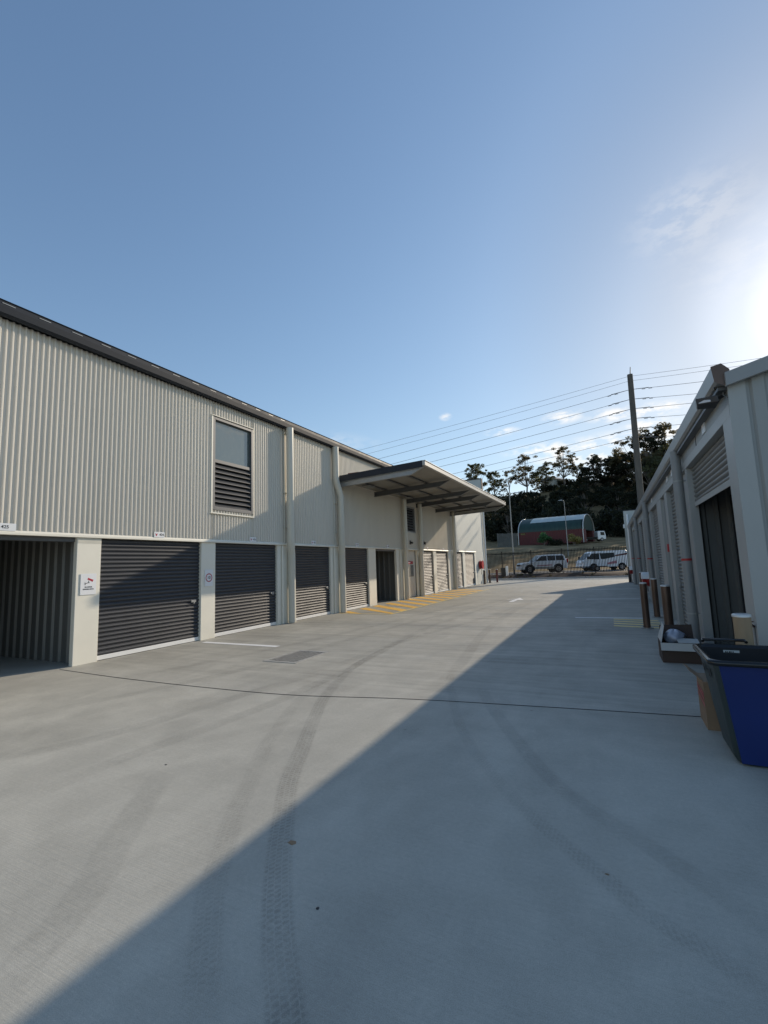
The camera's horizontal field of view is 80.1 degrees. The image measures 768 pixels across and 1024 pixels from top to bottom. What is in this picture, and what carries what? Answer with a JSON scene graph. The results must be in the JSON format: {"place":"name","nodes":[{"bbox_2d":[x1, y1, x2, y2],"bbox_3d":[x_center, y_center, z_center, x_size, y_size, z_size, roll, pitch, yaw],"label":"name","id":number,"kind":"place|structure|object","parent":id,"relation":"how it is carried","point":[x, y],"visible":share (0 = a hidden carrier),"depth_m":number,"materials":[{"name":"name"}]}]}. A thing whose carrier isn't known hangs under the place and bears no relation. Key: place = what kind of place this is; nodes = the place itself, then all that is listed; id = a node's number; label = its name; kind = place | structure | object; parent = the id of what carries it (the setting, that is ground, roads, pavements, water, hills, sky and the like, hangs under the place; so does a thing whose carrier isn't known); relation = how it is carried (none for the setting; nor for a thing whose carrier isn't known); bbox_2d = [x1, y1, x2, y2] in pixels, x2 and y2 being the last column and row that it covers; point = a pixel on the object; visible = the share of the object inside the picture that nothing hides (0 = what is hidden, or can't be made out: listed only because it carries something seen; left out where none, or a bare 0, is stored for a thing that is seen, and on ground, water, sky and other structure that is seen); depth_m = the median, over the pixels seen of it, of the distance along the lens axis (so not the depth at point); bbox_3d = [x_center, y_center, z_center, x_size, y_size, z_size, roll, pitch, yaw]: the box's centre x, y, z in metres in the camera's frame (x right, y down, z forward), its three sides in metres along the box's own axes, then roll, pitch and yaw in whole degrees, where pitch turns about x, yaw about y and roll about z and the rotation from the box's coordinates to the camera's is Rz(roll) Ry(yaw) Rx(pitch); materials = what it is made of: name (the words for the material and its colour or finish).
{"place":"outdoors","nodes":[
{"label":"outdoors","id":0,"kind":"place"},
{"bbox_2d":[0,298,505,666],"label":"storage building","id":1,"kind":"structure","parent":0,"point":[113,459],"depth_m":10.71,"materials":[{"name":"paint"}]},
{"bbox_2d":[0,523,15,530],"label":"unit sign","id":2,"kind":"object","parent":1,"relation":"attached to","point":[7,527],"visible":1,"depth_m":7.64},
{"bbox_2d":[80,573,96,594],"bbox_3d":[-5.670,1.384,8.770,0.008,0.400,0.300,-5,-7,26],"label":"surveillance sign","id":3,"kind":"object","parent":1,"relation":"attached to","point":[87,584],"visible":1,"depth_m":8.76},
{"bbox_2d":[97,539,199,659],"bbox_3d":[-5.073,1.819,10.082,0.079,2.358,2.482,-5,-7,26],"label":"roller door","id":4,"kind":"structure","parent":1,"relation":"in","point":[149,590],"depth_m":9.93,"materials":[{"name":"grey metal"}]},
{"bbox_2d":[154,532,164,537],"bbox_3d":[-5.018,0.508,10.214,0.008,0.125,0.260,-5,-7,26],"label":"unit sign","id":5,"kind":"object","parent":1,"relation":"attached to","point":[159,534],"visible":1,"depth_m":10.22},
{"bbox_2d":[205,569,212,585],"bbox_3d":[-4.368,1.643,11.404,0.008,0.410,0.260,-5,-7,26],"label":"speed sign","id":6,"kind":"object","parent":1,"relation":"attached to","point":[208,577],"visible":1,"depth_m":11.40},
{"bbox_2d":[210,414,254,517],"bbox_3d":[-4.146,-1.185,12.467,0.170,2.595,1.590,-5,-7,26],"label":"window","id":7,"kind":"structure","parent":1,"relation":"in","point":[232,445],"depth_m":12.47,"materials":[{"name":"paint"}]},
{"bbox_2d":[215,543,275,636],"bbox_3d":[-3.788,2.078,12.681,0.079,2.358,2.422,-5,-7,26],"label":"roller door","id":8,"kind":"structure","parent":1,"relation":"in","point":[245,598],"depth_m":12.58,"materials":[{"name":"grey metal"}]},
{"bbox_2d":[295,546,329,620],"bbox_3d":[-2.457,2.348,15.372,0.079,2.358,2.292,-5,-7,26],"label":"roller door","id":9,"kind":"structure","parent":1,"relation":"in","point":[312,564],"depth_m":15.45,"materials":[{"name":"grey metal"}]},
{"bbox_2d":[345,548,368,609],"bbox_3d":[-1.150,2.612,18.015,0.079,2.358,2.172,-5,-7,26],"label":"roller door","id":10,"kind":"structure","parent":1,"relation":"in","point":[355,559],"depth_m":18.15,"materials":[{"name":"grey metal"}]},
{"bbox_2d":[408,561,413,576],"bbox_3d":[1.314,2.885,23.171,0.008,0.770,0.950,-5,-7,26],"label":"fire sign","id":11,"kind":"object","parent":1,"relation":"attached to","point":[411,570],"visible":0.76,"depth_m":23.30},
{"bbox_2d":[423,551,433,594],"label":"roller door","id":12,"kind":"structure","parent":1,"relation":"in","point":[428,573],"depth_m":25.37,"materials":[{"name":"white paint"}]},
{"bbox_2d":[436,551,448,591],"bbox_3d":[3.492,3.551,27.403,0.079,2.358,2.142,-5,-7,26],"label":"roller door","id":13,"kind":"structure","parent":1,"relation":"in","point":[442,572],"depth_m":27.44,"materials":[{"name":"white paint"}]},
{"bbox_2d":[457,552,463,587],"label":"roller door","id":14,"kind":"structure","parent":1,"relation":"in","point":[459,561],"depth_m":30.66,"materials":[{"name":"white paint"}]},
{"bbox_2d":[465,552,474,585],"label":"roller door","id":15,"kind":"structure","parent":1,"relation":"in","point":[469,562],"depth_m":32.84,"materials":[{"name":"white paint"}]},
{"bbox_2d":[479,560,483,573],"bbox_3d":[7.445,4.247,34.983,0.310,1.070,0.660,-5,-7,26],"label":"fire hose reel","id":16,"kind":"object","parent":1,"relation":"attached to","point":[481,565],"visible":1,"depth_m":34.78,"materials":[{"name":"red paint"}]},
{"bbox_2d":[0,577,767,1023],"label":"concrete yard","id":17,"kind":"structure","parent":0,"point":[444,859],"depth_m":2.89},
{"bbox_2d":[202,642,277,646],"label":"parking line","id":18,"kind":"object","parent":17,"relation":"on","point":[242,644],"visible":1,"depth_m":10.24,"materials":[{"name":"paint"}]},
{"bbox_2d":[263,650,328,663],"bbox_3d":[-1.636,2.736,8.639,0.740,0.028,1.090,-5,-7,26],"label":"drain grate","id":19,"kind":"object","parent":17,"relation":"on","point":[297,656],"visible":1,"depth_m":8.59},
{"bbox_2d":[60,669,700,716],"bbox_3d":[-0.029,2.338,5.776,12.552,0.001,0.437,-5,-7,21],"label":"concrete joint","id":20,"kind":"object","parent":17,"relation":"on","point":[396,698],"visible":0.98,"depth_m":5.68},
{"bbox_2d":[347,589,487,613],"bbox_3d":[2.541,4.192,22.405,2.230,0.004,14.600,-5,-7,26],"label":"hatched marking","id":21,"kind":"object","parent":17,"relation":"on","point":[397,609],"visible":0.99,"depth_m":19.94,"materials":[{"name":"yellow paint"}]},
{"bbox_2d":[575,617,642,618],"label":"parking line","id":22,"kind":"object","parent":17,"relation":"on","point":[596,617],"visible":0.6,"depth_m":12.81,"materials":[{"name":"paint"}]},
{"bbox_2d":[623,509,635,581],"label":"end wall","id":23,"kind":"structure","parent":17,"relation":"on","point":[629,512],"depth_m":30.67,"materials":[{"name":"metal"}]},
{"bbox_2d":[627,566,631,582],"bbox_3d":[16.078,4.084,29.947,0.262,1.050,0.262,-5,-7,26],"label":"bollard","id":24,"kind":"object","parent":17,"relation":"on","point":[629,575],"visible":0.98,"depth_m":29.88,"materials":[{"name":"metal"}]},
{"bbox_2d":[614,619,660,627],"bbox_3d":[6.316,2.777,11.423,1.030,0.001,1.770,-5,-7,26],"label":"hatched marking","id":25,"kind":"object","parent":17,"relation":"on","point":[635,622],"visible":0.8,"depth_m":11.44,"materials":[{"name":"yellow paint"}]},
{"bbox_2d":[639,582,653,628],"bbox_3d":[6.073,2.169,10.635,0.262,1.050,0.262,-5,-7,26],"label":"bollard","id":26,"kind":"object","parent":17,"relation":"on","point":[645,606],"visible":1,"depth_m":10.58,"materials":[{"name":"metal"}]},
{"bbox_2d":[650,578,662,617],"bbox_3d":[7.398,2.337,12.461,0.262,1.050,0.262,-5,-7,26],"label":"bollard","id":27,"kind":"object","parent":17,"relation":"on","point":[655,599],"visible":1,"depth_m":12.41,"materials":[{"name":"metal"}]},
{"bbox_2d":[660,585,673,624],"bbox_3d":[5.862,2.036,9.442,0.298,1.050,0.298,-5,-7,26],"label":"bollard","id":28,"kind":"object","parent":17,"relation":"on","point":[667,604],"visible":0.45,"depth_m":9.40,"materials":[{"name":"metal"}]},
{"bbox_2d":[658,623,701,663],"bbox_3d":[4.723,2.079,7.358,0.525,0.560,0.760,-5,-7,26],"label":"cardboard box","id":29,"kind":"object","parent":17,"relation":"on","point":[682,650],"visible":0.82,"depth_m":7.10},
{"bbox_2d":[662,629,685,642],"bbox_3d":[4.691,2.022,7.379,0.344,0.264,0.383,-5,-7,26],"label":"plastic bag","id":30,"kind":"object","parent":29,"relation":"in","point":[671,635],"visible":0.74,"depth_m":7.31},
{"bbox_2d":[626,356,767,645],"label":"storage building","id":31,"kind":"structure","parent":17,"relation":"on","point":[697,527],"depth_m":7.73,"materials":[{"name":"metal"}]},
{"bbox_2d":[641,524,648,592],"bbox_3d":[11.486,2.011,20.049,0.079,3.156,2.292,-5,-7,26],"label":"roller door","id":32,"kind":"structure","parent":31,"relation":"in","point":[641,524],"depth_m":20.83,"materials":[{"name":"metal"}]},
{"bbox_2d":[641,572,649,586],"bbox_3d":[9.907,2.779,17.224,0.320,1.027,0.572,-5,-7,26],"label":"fire hose reel","id":33,"kind":"object","parent":31,"relation":"attached to","point":[644,576],"visible":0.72,"depth_m":17.08,"materials":[{"name":"red paint"}]},
{"bbox_2d":[653,507,664,584],"bbox_3d":[8.550,1.417,14.111,0.079,3.156,2.392,-5,-7,26],"label":"roller door","id":34,"kind":"structure","parent":31,"relation":"in","point":[661,577],"depth_m":14.60,"materials":[{"name":"metal"}]},
{"bbox_2d":[670,489,687,623],"bbox_3d":[6.387,0.980,9.737,0.079,3.156,2.292,-5,-7,26],"label":"roller door","id":35,"kind":"structure","parent":31,"relation":"in","point":[681,586],"depth_m":10.49,"materials":[{"name":"metal"}]},
{"bbox_2d":[695,394,724,408],"bbox_3d":[3.770,-1.278,5.321,0.180,0.137,0.305,3,-8,-36],"label":"floodlight","id":36,"kind":"object","parent":31,"relation":"attached to","point":[709,402],"visible":0.97,"depth_m":5.29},
{"bbox_2d":[691,435,729,506],"bbox_3d":[4.779,-0.568,6.676,0.045,0.688,2.992,-5,-7,26],"label":"vent","id":37,"kind":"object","parent":31,"relation":"in","point":[711,473],"depth_m":6.60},
{"bbox_2d":[684,664,720,730],"bbox_3d":[3.275,1.804,4.478,0.480,0.534,0.410,-5,-7,26],"label":"cardboard box","id":38,"kind":"object","parent":17,"relation":"on","point":[708,714],"visible":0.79,"depth_m":4.36,"materials":[{"name":"brown cardboard"}]},
{"bbox_2d":[692,638,767,767],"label":"plastic tub","id":39,"kind":"object","parent":17,"relation":"on","point":[737,677],"visible":1,"depth_m":3.57,"materials":[{"name":"blue plastic"}]},
{"bbox_2d":[731,613,754,644],"bbox_3d":[3.590,1.537,4.511,0.262,1.050,0.262,-5,-7,26],"label":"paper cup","id":40,"kind":"object","parent":17,"relation":"on","point":[742,625],"visible":0.33,"depth_m":4.50,"materials":[{"name":"paper"}]},
{"bbox_2d":[752,621,756,644],"bbox_3d":[3.900,1.618,4.795,0.147,0.934,0.057,0,-7,-19],"label":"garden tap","id":41,"kind":"object","parent":17,"relation":"on","point":[754,631],"visible":0.33,"depth_m":4.85,"materials":[{"name":"metal"}]},
{"bbox_2d":[0,0,767,497],"label":"sky","id":42,"kind":"structure","parent":0,"point":[359,225],"materials":[{"name":"blue"}]},
{"bbox_2d":[488,568,627,574],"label":"road","id":43,"kind":"structure","parent":0,"point":[561,572],"depth_m":47.32,"materials":[{"name":"asphalt"}]},
{"bbox_2d":[516,553,568,573],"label":"four wheel drive","id":44,"kind":"structure","parent":43,"relation":"on","point":[536,564],"depth_m":45.25,"materials":[{"name":"white metal"}]},
{"bbox_2d":[566,566,606,570],"bbox_3d":[20.557,5.699,46.655,3.990,0.700,1.672,-2,-7,0],"label":"trailer","id":45,"kind":"object","parent":43,"relation":"on","point":[590,566],"visible":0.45,"depth_m":46.09,"materials":[{"name":"metal"}]},
{"bbox_2d":[575,550,627,569],"bbox_3d":[22.672,5.070,47.630,4.840,2.030,2.300,-2,-7,0],"label":"van","id":46,"kind":"object","parent":43,"relation":"on","point":[603,559],"visible":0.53,"depth_m":46.76,"materials":[{"name":"white metal"}]},
{"bbox_2d":[485,481,636,572],"bbox_3d":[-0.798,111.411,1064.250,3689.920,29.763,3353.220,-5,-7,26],"label":"ground","id":47,"kind":"structure","parent":0,"point":[494,548],"depth_m":80.62,"materials":[{"name":"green plant"}]},
{"bbox_2d":[463,463,490,486],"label":"eucalyptus tree","id":48,"kind":"object","parent":47,"relation":"on","point":[477,470],"visible":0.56,"depth_m":149.99,"materials":[{"name":"green plant"}]},
{"bbox_2d":[484,488,496,497],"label":"eucalyptus tree","id":49,"kind":"object","parent":47,"relation":"on","point":[489,490],"visible":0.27,"depth_m":140.12,"materials":[{"name":"green plant"}]},
{"bbox_2d":[486,471,506,493],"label":"eucalyptus tree","id":50,"kind":"object","parent":47,"relation":"on","point":[494,483],"visible":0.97,"depth_m":148.09,"materials":[{"name":"green plant"}]},
{"bbox_2d":[485,508,509,527],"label":"eucalyptus tree","id":51,"kind":"object","parent":47,"relation":"on","point":[498,514],"visible":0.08,"depth_m":109.10,"materials":[{"name":"green plant"}]},
{"bbox_2d":[497,489,510,500],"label":"eucalyptus tree","id":52,"kind":"object","parent":47,"relation":"on","point":[503,496],"visible":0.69,"depth_m":140.35,"materials":[{"name":"green plant"}]},
{"bbox_2d":[492,505,517,539],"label":"eucalyptus tree","id":53,"kind":"object","parent":47,"relation":"on","point":[502,521],"visible":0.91,"depth_m":104.67,"materials":[{"name":"green plant"}]},
{"bbox_2d":[502,471,511,492],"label":"eucalyptus tree","id":54,"kind":"object","parent":47,"relation":"on","point":[506,485],"visible":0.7,"depth_m":155.95,"materials":[{"name":"green plant"}]},
{"bbox_2d":[497,533,517,546],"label":"paling fence","id":55,"kind":"object","parent":47,"relation":"on","point":[505,539],"visible":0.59,"depth_m":88.47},
{"bbox_2d":[499,500,517,522],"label":"eucalyptus tree","id":56,"kind":"object","parent":47,"relation":"on","point":[507,502],"visible":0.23,"depth_m":120.30,"materials":[{"name":"green plant"}]},
{"bbox_2d":[505,493,520,515],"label":"eucalyptus tree","id":57,"kind":"object","parent":47,"relation":"on","point":[513,497],"visible":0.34,"depth_m":123.14,"materials":[{"name":"green plant"}]},
{"bbox_2d":[509,492,519,573],"bbox_3d":[13.055,2.203,44.865,1.100,8.400,0.239,-3,-7,12],"label":"street lamp","id":58,"kind":"object","parent":47,"relation":"on","point":[511,529],"visible":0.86,"depth_m":44.93,"materials":[{"name":"metal"}]},
{"bbox_2d":[504,454,538,492],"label":"eucalyptus tree","id":59,"kind":"object","parent":47,"relation":"on","point":[525,468],"visible":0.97,"depth_m":148.85,"materials":[{"name":"green plant"}]},
{"bbox_2d":[510,501,536,521],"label":"eucalyptus tree","id":60,"kind":"object","parent":47,"relation":"on","point":[523,508],"visible":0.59,"depth_m":107.73,"materials":[{"name":"green plant"}]},
{"bbox_2d":[510,491,536,515],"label":"eucalyptus tree","id":61,"kind":"object","parent":47,"relation":"on","point":[521,497],"visible":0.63,"depth_m":121.99,"materials":[{"name":"green plant"}]},
{"bbox_2d":[529,476,541,492],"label":"eucalyptus tree","id":62,"kind":"object","parent":47,"relation":"on","point":[537,483],"visible":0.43,"depth_m":156.62,"materials":[{"name":"green plant"}]},
{"bbox_2d":[533,495,548,516],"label":"eucalyptus tree","id":63,"kind":"object","parent":47,"relation":"on","point":[540,498],"visible":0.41,"depth_m":122.62,"materials":[{"name":"green plant"}]},
{"bbox_2d":[537,532,551,545],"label":"shrub","id":64,"kind":"object","parent":47,"relation":"on","point":[543,538],"visible":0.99,"depth_m":85.79,"materials":[{"name":"green plant"}]},
{"bbox_2d":[535,461,556,485],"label":"eucalyptus tree","id":65,"kind":"object","parent":47,"relation":"on","point":[543,470],"visible":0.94,"depth_m":150.43,"materials":[{"name":"green plant"}]},
{"bbox_2d":[540,476,565,486],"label":"house","id":66,"kind":"structure","parent":47,"relation":"on","point":[553,481],"depth_m":149.93,"materials":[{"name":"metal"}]},
{"bbox_2d":[546,538,563,545],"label":"shrub","id":67,"kind":"object","parent":47,"relation":"on","point":[553,542],"visible":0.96,"depth_m":85.50,"materials":[{"name":"green plant"}]},
{"bbox_2d":[518,514,594,544],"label":"container shed","id":68,"kind":"structure","parent":47,"relation":"on","point":[531,530],"depth_m":91.76,"materials":[{"name":"metal"}]},
{"bbox_2d":[488,571,627,578],"bbox_3d":[22.724,5.230,38.945,75.056,0.410,3.332,-4,-7,18],"label":"mulch bed","id":69,"kind":"object","parent":47,"relation":"on","point":[585,574],"visible":0.14,"depth_m":41.43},
{"bbox_2d":[501,566,508,575],"bbox_3d":[11.533,5.748,43.676,0.630,1.150,0.400,-5,-7,26],"label":"meter box","id":70,"kind":"object","parent":69,"relation":"on","point":[504,572],"visible":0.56,"depth_m":43.49,"materials":[{"name":"metal"}]},
{"bbox_2d":[486,545,627,574],"bbox_3d":[16.550,4.668,42.468,44.055,3.036,0.092,-5,-7,25],"label":"metal fence","id":71,"kind":"object","parent":69,"relation":"on","point":[547,551],"visible":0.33,"depth_m":42.56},
{"bbox_2d":[488,572,627,578],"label":"bed plants","id":72,"kind":"object","parent":69,"relation":"on","point":[534,576],"visible":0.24,"depth_m":42.03,"materials":[{"name":"brown plant"}]},
{"bbox_2d":[488,576,627,579],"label":"kerb","id":73,"kind":"structure","parent":47,"relation":"on","point":[559,577],"depth_m":39.53,"materials":[{"name":"concrete"}]},
{"bbox_2d":[558,500,568,555],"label":"street lamp","id":74,"kind":"object","parent":47,"relation":"on","point":[566,527],"visible":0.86,"depth_m":70.20,"materials":[{"name":"metal"}]},
{"bbox_2d":[551,447,579,484],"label":"eucalyptus tree","id":75,"kind":"object","parent":47,"relation":"on","point":[572,466],"visible":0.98,"depth_m":146.75,"materials":[{"name":"green plant"}]},
{"bbox_2d":[484,475,648,541],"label":"hillside wood","id":76,"kind":"object","parent":47,"relation":"on","point":[605,519],"visible":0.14,"depth_m":119.61,"materials":[{"name":"green plant"}]},
{"bbox_2d":[554,498,578,515],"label":"eucalyptus tree","id":77,"kind":"object","parent":47,"relation":"on","point":[568,505],"visible":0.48,"depth_m":106.56,"materials":[{"name":"green plant"}]},
{"bbox_2d":[567,534,581,545],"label":"shrub","id":78,"kind":"object","parent":47,"relation":"on","point":[573,539],"visible":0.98,"depth_m":83.56,"materials":[{"name":"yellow plant"}]},
{"bbox_2d":[569,463,584,477],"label":"eucalyptus tree","id":79,"kind":"object","parent":47,"relation":"on","point":[574,472],"visible":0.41,"depth_m":147.34,"materials":[{"name":"green plant"}]},
{"bbox_2d":[570,483,600,509],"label":"eucalyptus tree","id":80,"kind":"object","parent":47,"relation":"on","point":[580,489],"visible":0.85,"depth_m":119.06,"materials":[{"name":"green plant"}]},
{"bbox_2d":[574,465,599,490],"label":"eucalyptus tree","id":81,"kind":"object","parent":47,"relation":"on","point":[583,470],"visible":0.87,"depth_m":135.06,"materials":[{"name":"green plant"}]},
{"bbox_2d":[577,455,605,484],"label":"eucalyptus tree","id":82,"kind":"object","parent":47,"relation":"on","point":[593,461],"visible":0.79,"depth_m":137.45,"materials":[{"name":"green plant"}]},
{"bbox_2d":[586,454,603,483],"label":"eucalyptus tree","id":83,"kind":"object","parent":47,"relation":"on","point":[600,462],"visible":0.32,"depth_m":144.64,"materials":[{"name":"green plant"}]},
{"bbox_2d":[587,531,605,540],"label":"flatbed truck","id":84,"kind":"object","parent":47,"relation":"on","point":[599,535],"visible":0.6,"depth_m":91.35,"materials":[{"name":"white metal"}]},
{"bbox_2d":[602,456,620,485],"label":"eucalyptus tree","id":85,"kind":"object","parent":47,"relation":"on","point":[607,470],"visible":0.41,"depth_m":138.68,"materials":[{"name":"green plant"}]},
{"bbox_2d":[600,485,627,525],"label":"eucalyptus tree","id":86,"kind":"object","parent":47,"relation":"on","point":[618,492],"visible":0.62,"depth_m":116.02,"materials":[{"name":"green plant"}]},
{"bbox_2d":[603,458,626,478],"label":"eucalyptus tree","id":87,"kind":"object","parent":47,"relation":"on","point":[621,472],"visible":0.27,"depth_m":137.43,"materials":[{"name":"green plant"}]},
{"bbox_2d":[602,452,629,472],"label":"eucalyptus tree","id":88,"kind":"object","parent":47,"relation":"on","point":[613,463],"visible":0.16,"depth_m":140.16,"materials":[{"name":"green plant"}]},
{"bbox_2d":[603,454,634,485],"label":"eucalyptus tree","id":89,"kind":"object","parent":47,"relation":"on","point":[611,469],"visible":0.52,"depth_m":136.74,"materials":[{"name":"green plant"}]},
{"bbox_2d":[629,498,637,508],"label":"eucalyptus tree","id":90,"kind":"object","parent":47,"relation":"on","point":[636,501],"visible":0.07,"depth_m":113.77,"materials":[{"name":"green plant"}]},
{"bbox_2d":[606,433,662,481],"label":"eucalyptus tree","id":91,"kind":"object","parent":47,"relation":"on","point":[617,459],"visible":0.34,"depth_m":134.32,"materials":[{"name":"green plant"}]},
{"bbox_2d":[627,367,643,503],"bbox_3d":[30.616,-5.115,55.115,0.840,24.576,3.761,-5,-7,26],"label":"power pole","id":92,"kind":"object","parent":47,"relation":"on","point":[638,468],"visible":0.69,"depth_m":54.74,"materials":[{"name":"wood"}]},
{"bbox_2d":[380,381,702,458],"bbox_3d":[6.000,-7.930,58.039,88.653,11.222,14.289,-5,-7,26],"label":"power line","id":93,"kind":"object","parent":92,"relation":"attached to","point":[553,411],"visible":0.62,"depth_m":56.52,"materials":[{"name":"metal"}]},
{"bbox_2d":[394,394,689,463],"bbox_3d":[6.081,-6.785,58.046,88.578,11.189,14.289,-5,-7,26],"label":"power line","id":94,"kind":"object","parent":92,"relation":"attached to","point":[558,419],"visible":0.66,"depth_m":56.43,"materials":[{"name":"metal"}]},
{"bbox_2d":[372,365,741,452],"bbox_3d":[5.917,-8.985,58.034,88.714,11.166,14.266,-5,-7,26],"label":"power line","id":95,"kind":"object","parent":92,"relation":"attached to","point":[554,402],"visible":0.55,"depth_m":57.18,"materials":[{"name":"metal"}]},
{"bbox_2d":[358,358,759,450],"bbox_3d":[5.838,-9.752,58.070,88.716,10.726,14.229,-5,-7,26],"label":"power line","id":96,"kind":"object","parent":92,"relation":"attached to","point":[568,393],"visible":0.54,"depth_m":56.35,"materials":[{"name":"metal"}]},
{"bbox_2d":[440,415,678,466],"bbox_3d":[6.279,-4.995,58.041,88.429,10.134,14.379,-5,-7,26],"label":"power line","id":97,"kind":"object","parent":92,"relation":"attached to","point":[578,432],"visible":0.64,"depth_m":55.97,"materials":[{"name":"metal"}]},
{"bbox_2d":[432,403,689,461],"bbox_3d":[6.184,-5.790,58.008,88.560,10.868,14.377,-5,-7,26],"label":"power line","id":98,"kind":"object","parent":92,"relation":"attached to","point":[581,422],"visible":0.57,"depth_m":55.70,"materials":[{"name":"metal"}]},
{"bbox_2d":[462,436,661,478],"bbox_3d":[6.452,-2.830,58.030,88.310,9.945,14.425,-5,-7,26],"label":"power line","id":99,"kind":"object","parent":92,"relation":"attached to","point":[580,450],"visible":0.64,"depth_m":55.94,"materials":[{"name":"metal"}]},
{"bbox_2d":[454,424,680,473],"bbox_3d":[6.374,-3.610,57.961,88.488,10.476,14.491,-5,-7,26],"label":"power line","id":100,"kind":"object","parent":92,"relation":"attached to","point":[579,442],"visible":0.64,"depth_m":56.10,"materials":[{"name":"metal"}]},
{"bbox_2d":[615,430,666,486],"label":"eucalyptus tree","id":101,"kind":"object","parent":47,"relation":"on","point":[653,444],"visible":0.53,"depth_m":129.77,"materials":[{"name":"green plant"}]},
{"bbox_2d":[641,435,673,477],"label":"eucalyptus tree","id":102,"kind":"object","parent":47,"relation":"on","point":[655,461],"visible":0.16,"depth_m":122.94,"materials":[{"name":"green plant"}]},
{"bbox_2d":[638,422,677,474],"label":"eucalyptus tree","id":103,"kind":"object","parent":47,"relation":"on","point":[663,427],"visible":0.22,"depth_m":126.65,"materials":[{"name":"green plant"}]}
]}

